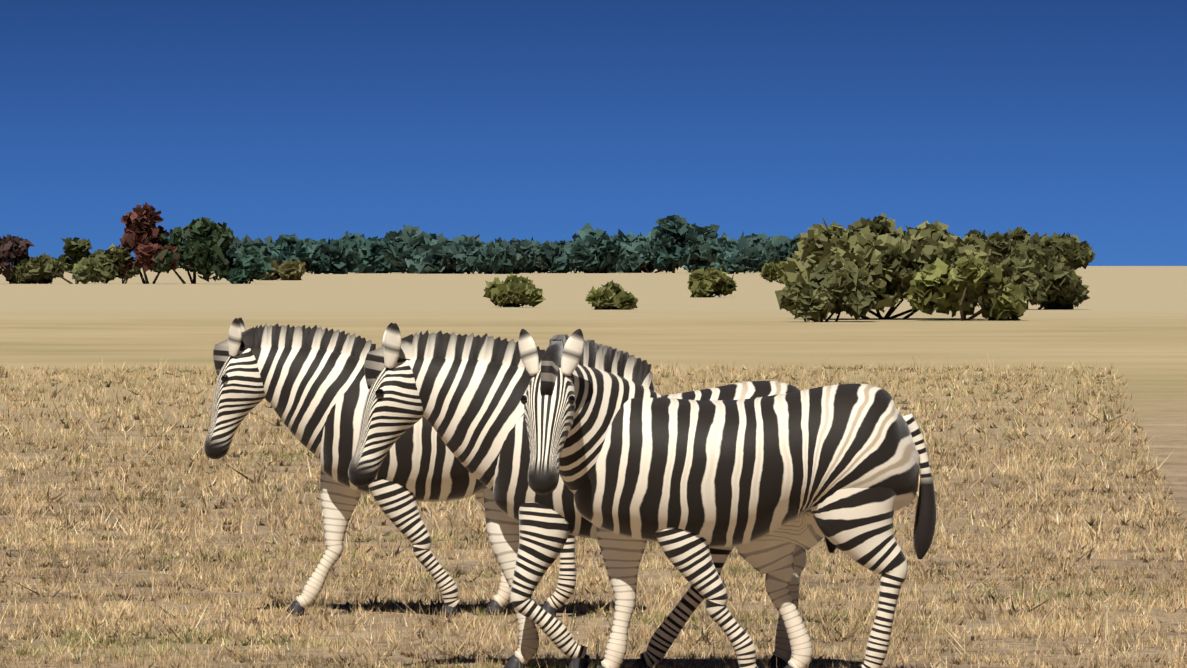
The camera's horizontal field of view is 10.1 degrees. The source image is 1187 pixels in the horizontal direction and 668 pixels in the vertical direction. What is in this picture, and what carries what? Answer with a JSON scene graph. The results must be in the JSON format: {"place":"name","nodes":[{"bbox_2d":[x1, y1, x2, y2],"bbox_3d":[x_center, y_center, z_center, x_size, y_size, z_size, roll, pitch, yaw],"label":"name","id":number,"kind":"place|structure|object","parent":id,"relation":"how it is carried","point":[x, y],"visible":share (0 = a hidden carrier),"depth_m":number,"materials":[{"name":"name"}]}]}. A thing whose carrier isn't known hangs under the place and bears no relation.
{"place":"outdoors","nodes":[
{"label":"outdoors","id":0,"kind":"place"},
{"bbox_2d":[0,266,1186,667],"bbox_3d":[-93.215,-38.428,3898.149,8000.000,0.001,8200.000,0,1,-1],"label":"ground","id":1,"kind":"structure","parent":0,"point":[1130,322],"depth_m":114.78,"materials":[{"name":"beige sand"}]},
{"bbox_2d":[0,234,33,278],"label":"tree","id":2,"kind":"object","parent":1,"relation":"on","point":[13,250],"visible":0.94,"depth_m":637.94,"materials":[{"name":"red plant"}]},
{"bbox_2d":[5,254,66,283],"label":"bush","id":3,"kind":"object","parent":1,"relation":"on","point":[32,270],"visible":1,"depth_m":637.73,"materials":[{"name":"green plant"}]},
{"bbox_2d":[37,237,122,283],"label":"tree","id":4,"kind":"object","parent":1,"relation":"on","point":[82,266],"visible":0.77,"depth_m":636.70,"materials":[{"name":"green plant"}]},
{"bbox_2d":[104,244,140,283],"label":"tree","id":5,"kind":"object","parent":1,"relation":"on","point":[120,254],"visible":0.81,"depth_m":637.53,"materials":[{"name":"green plant"}]},
{"bbox_2d":[116,202,179,283],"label":"tree","id":6,"kind":"object","parent":1,"relation":"on","point":[141,235],"visible":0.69,"depth_m":637.49,"materials":[{"name":"red plant"}]},
{"bbox_2d":[151,216,236,283],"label":"tree","id":7,"kind":"object","parent":1,"relation":"on","point":[203,249],"visible":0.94,"depth_m":636.28,"materials":[{"name":"green plant"}]},
{"bbox_2d":[226,234,265,256],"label":"tree","id":8,"kind":"object","parent":1,"relation":"on","point":[236,246],"visible":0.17,"depth_m":1337.26,"materials":[{"name":"green plant"}]},
{"bbox_2d":[223,244,272,283],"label":"tree","id":9,"kind":"object","parent":1,"relation":"on","point":[248,263],"visible":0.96,"depth_m":636.96,"materials":[{"name":"green plant"}]},
{"bbox_2d":[241,236,276,245],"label":"tree","id":10,"kind":"object","parent":1,"relation":"on","point":[268,239],"visible":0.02,"depth_m":1364.26,"materials":[{"name":"green plant"}]},
{"bbox_2d":[259,259,305,279],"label":"shrub","id":11,"kind":"object","parent":1,"relation":"on","point":[291,270],"visible":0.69,"depth_m":779.61,"materials":[{"name":"green plant"}]},
{"bbox_2d":[260,234,314,269],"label":"tree","id":12,"kind":"object","parent":1,"relation":"on","point":[293,247],"visible":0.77,"depth_m":1274.45,"materials":[{"name":"green plant"}]},
{"bbox_2d":[305,238,326,272],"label":"tree","id":13,"kind":"object","parent":1,"relation":"on","point":[315,242],"depth_m":1495.70,"materials":[{"name":"green plant"}]},
{"bbox_2d":[306,239,360,273],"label":"tree","id":14,"kind":"object","parent":1,"relation":"on","point":[333,256],"visible":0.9,"depth_m":1288.25,"materials":[{"name":"green plant"}]},
{"bbox_2d":[340,231,390,272],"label":"tree","id":15,"kind":"object","parent":1,"relation":"on","point":[353,241],"visible":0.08,"depth_m":1405.52,"materials":[{"name":"green plant"}]},
{"bbox_2d":[355,236,402,272],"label":"tree","id":16,"kind":"object","parent":1,"relation":"on","point":[371,251],"visible":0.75,"depth_m":1383.83,"materials":[{"name":"green plant"}]},
{"bbox_2d":[204,317,575,616],"bbox_3d":[-0.950,0.701,35.251,2.176,1.574,0.676,0,1,-1],"label":"zebra","id":17,"kind":"object","parent":1,"relation":"on","point":[309,384],"visible":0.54,"depth_m":35.12,"materials":[{"name":"multicoloured"}]},
{"bbox_2d":[385,225,420,272],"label":"tree","id":18,"kind":"object","parent":1,"relation":"on","point":[405,234],"visible":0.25,"depth_m":1527.82,"materials":[{"name":"green plant"}]},
{"bbox_2d":[383,231,445,273],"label":"tree","id":19,"kind":"object","parent":1,"relation":"on","point":[401,259],"visible":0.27,"depth_m":1369.34,"materials":[{"name":"green plant"}]},
{"bbox_2d":[413,238,465,273],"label":"tree","id":20,"kind":"object","parent":1,"relation":"on","point":[438,258],"visible":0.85,"depth_m":1333.81,"materials":[{"name":"green plant"}]},
{"bbox_2d":[441,235,482,273],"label":"tree","id":21,"kind":"object","parent":1,"relation":"on","point":[460,241],"visible":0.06,"depth_m":1341.42,"materials":[{"name":"green plant"}]},
{"bbox_2d":[453,237,516,273],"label":"tree","id":22,"kind":"object","parent":1,"relation":"on","point":[498,256],"visible":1,"depth_m":1292.39,"materials":[{"name":"green plant"}]},
{"bbox_2d":[483,273,545,306],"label":"shrub","id":23,"kind":"object","parent":1,"relation":"on","point":[511,290],"visible":1,"depth_m":288.97,"materials":[{"name":"green plant"}]},
{"bbox_2d":[508,238,540,273],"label":"tree","id":24,"kind":"object","parent":1,"relation":"on","point":[527,259],"visible":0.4,"depth_m":1315.95,"materials":[{"name":"green plant"}]},
{"bbox_2d":[521,237,542,272],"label":"tree","id":25,"kind":"object","parent":1,"relation":"on","point":[532,271],"depth_m":1455.04,"materials":[{"name":"green plant"}]},
{"bbox_2d":[524,239,571,272],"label":"tree","id":26,"kind":"object","parent":1,"relation":"on","point":[544,264],"visible":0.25,"depth_m":1408.30,"materials":[{"name":"green plant"}]},
{"bbox_2d":[541,233,613,272],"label":"tree","id":27,"kind":"object","parent":1,"relation":"on","point":[557,260],"visible":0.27,"depth_m":1405.07,"materials":[{"name":"green plant"}]},
{"bbox_2d":[348,323,836,667],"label":"zebra","id":28,"kind":"object","parent":1,"relation":"on","point":[463,394],"visible":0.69,"depth_m":30.09,"materials":[{"name":"multicoloured"}]},
{"bbox_2d":[0,352,1186,667],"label":"dry grass tufts","id":29,"kind":"object","parent":1,"relation":"on","point":[704,636],"visible":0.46,"depth_m":41.88,"materials":[{"name":"beige plant"}]},
{"bbox_2d":[563,222,626,272],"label":"tree","id":30,"kind":"object","parent":1,"relation":"on","point":[589,249],"visible":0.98,"depth_m":1398.69,"materials":[{"name":"green plant"}]},
{"bbox_2d":[585,280,638,309],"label":"shrub","id":31,"kind":"object","parent":1,"relation":"on","point":[611,295],"visible":0.98,"depth_m":273.81,"materials":[{"name":"green plant"}]},
{"bbox_2d":[609,229,634,272],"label":"tree","id":32,"kind":"object","parent":1,"relation":"on","point":[620,237],"depth_m":1466.25,"materials":[{"name":"green plant"}]},
{"bbox_2d":[613,232,656,272],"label":"tree","id":33,"kind":"object","parent":1,"relation":"on","point":[640,236],"depth_m":1503.12,"materials":[{"name":"green plant"}]},
{"bbox_2d":[613,237,678,272],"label":"tree","id":34,"kind":"object","parent":1,"relation":"on","point":[636,258],"visible":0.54,"depth_m":1453.88,"materials":[{"name":"green plant"}]},
{"bbox_2d":[646,215,701,272],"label":"tree","id":35,"kind":"object","parent":1,"relation":"on","point":[671,241],"visible":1,"depth_m":1430.57,"materials":[{"name":"green plant"}]},
{"bbox_2d":[650,223,719,271],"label":"tree","id":36,"kind":"object","parent":1,"relation":"on","point":[705,234],"visible":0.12,"depth_m":1448.13,"materials":[{"name":"green plant"}]},
{"bbox_2d":[682,263,715,272],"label":"tree","id":37,"kind":"object","parent":1,"relation":"on","point":[693,267],"visible":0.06,"depth_m":1530.97,"materials":[{"name":"green plant"}]},
{"bbox_2d":[687,266,737,297],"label":"shrub","id":38,"kind":"object","parent":1,"relation":"on","point":[707,282],"visible":0.98,"depth_m":375.42,"materials":[{"name":"green plant"}]},
{"bbox_2d":[518,329,935,667],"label":"zebra","id":39,"kind":"object","parent":1,"relation":"on","point":[627,452],"visible":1,"depth_m":29.26,"materials":[{"name":"multicoloured"}]},
{"bbox_2d":[697,232,772,273],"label":"tree","id":40,"kind":"object","parent":1,"relation":"on","point":[725,253],"visible":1,"depth_m":1291.20,"materials":[{"name":"green plant"}]},
{"bbox_2d":[734,233,774,272],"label":"tree","id":41,"kind":"object","parent":1,"relation":"on","point":[752,239],"visible":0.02,"depth_m":1531.46,"materials":[{"name":"green plant"}]},
{"bbox_2d":[760,261,786,282],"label":"shrub","id":42,"kind":"object","parent":1,"relation":"on","point":[771,271],"visible":0.44,"depth_m":678.21,"materials":[{"name":"green plant"}]},
{"bbox_2d":[758,234,790,263],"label":"tree","id":43,"kind":"object","parent":1,"relation":"on","point":[777,247],"visible":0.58,"depth_m":1459.87,"materials":[{"name":"green plant"}]},
{"bbox_2d":[786,237,805,259],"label":"tree","id":44,"kind":"object","parent":1,"relation":"on","point":[793,246],"visible":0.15,"depth_m":1322.22,"materials":[{"name":"green plant"}]},
{"bbox_2d":[775,256,876,321],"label":"bush","id":45,"kind":"object","parent":1,"relation":"on","point":[841,284],"visible":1,"depth_m":214.98,"materials":[{"name":"green plant"}]},
{"bbox_2d":[778,213,993,319],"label":"tree","id":46,"kind":"object","parent":1,"relation":"on","point":[886,255],"visible":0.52,"depth_m":223.71,"materials":[{"name":"green plant"}]},
{"bbox_2d":[907,253,1026,320],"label":"bush","id":47,"kind":"object","parent":1,"relation":"on","point":[939,286],"visible":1,"depth_m":220.23,"materials":[{"name":"green plant"}]},
{"bbox_2d":[964,228,984,239],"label":"tree","id":48,"kind":"object","parent":1,"relation":"on","point":[977,234],"visible":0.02,"depth_m":1288.69,"materials":[{"name":"green plant"}]},
{"bbox_2d":[979,231,1021,264],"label":"tree","id":49,"kind":"object","parent":1,"relation":"on","point":[1004,246],"visible":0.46,"depth_m":1255.74,"materials":[{"name":"green plant"}]},
{"bbox_2d":[991,227,1029,243],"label":"tree","id":50,"kind":"object","parent":1,"relation":"on","point":[1019,233],"depth_m":1505.71,"materials":[{"name":"green plant"}]},
{"bbox_2d":[1015,233,1049,249],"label":"tree","id":51,"kind":"object","parent":1,"relation":"on","point":[1047,238],"depth_m":1504.19,"materials":[{"name":"green plant"}]},
{"bbox_2d":[996,254,1089,309],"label":"bush","id":52,"kind":"object","parent":1,"relation":"on","point":[1056,286],"visible":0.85,"depth_m":273.48,"materials":[{"name":"green plant"}]},
{"bbox_2d":[1016,232,1085,269],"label":"tree","id":53,"kind":"object","parent":1,"relation":"on","point":[1042,250],"visible":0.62,"depth_m":1279.44,"materials":[{"name":"green plant"}]},
{"bbox_2d":[1052,232,1094,269],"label":"tree","id":54,"kind":"object","parent":1,"relation":"on","point":[1088,255],"visible":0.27,"depth_m":1547.24,"materials":[{"name":"green plant"}]},
{"bbox_2d":[0,0,1186,265],"label":"sky","id":55,"kind":"structure","parent":0,"point":[542,120],"materials":[{"name":"blue"}]}
]}

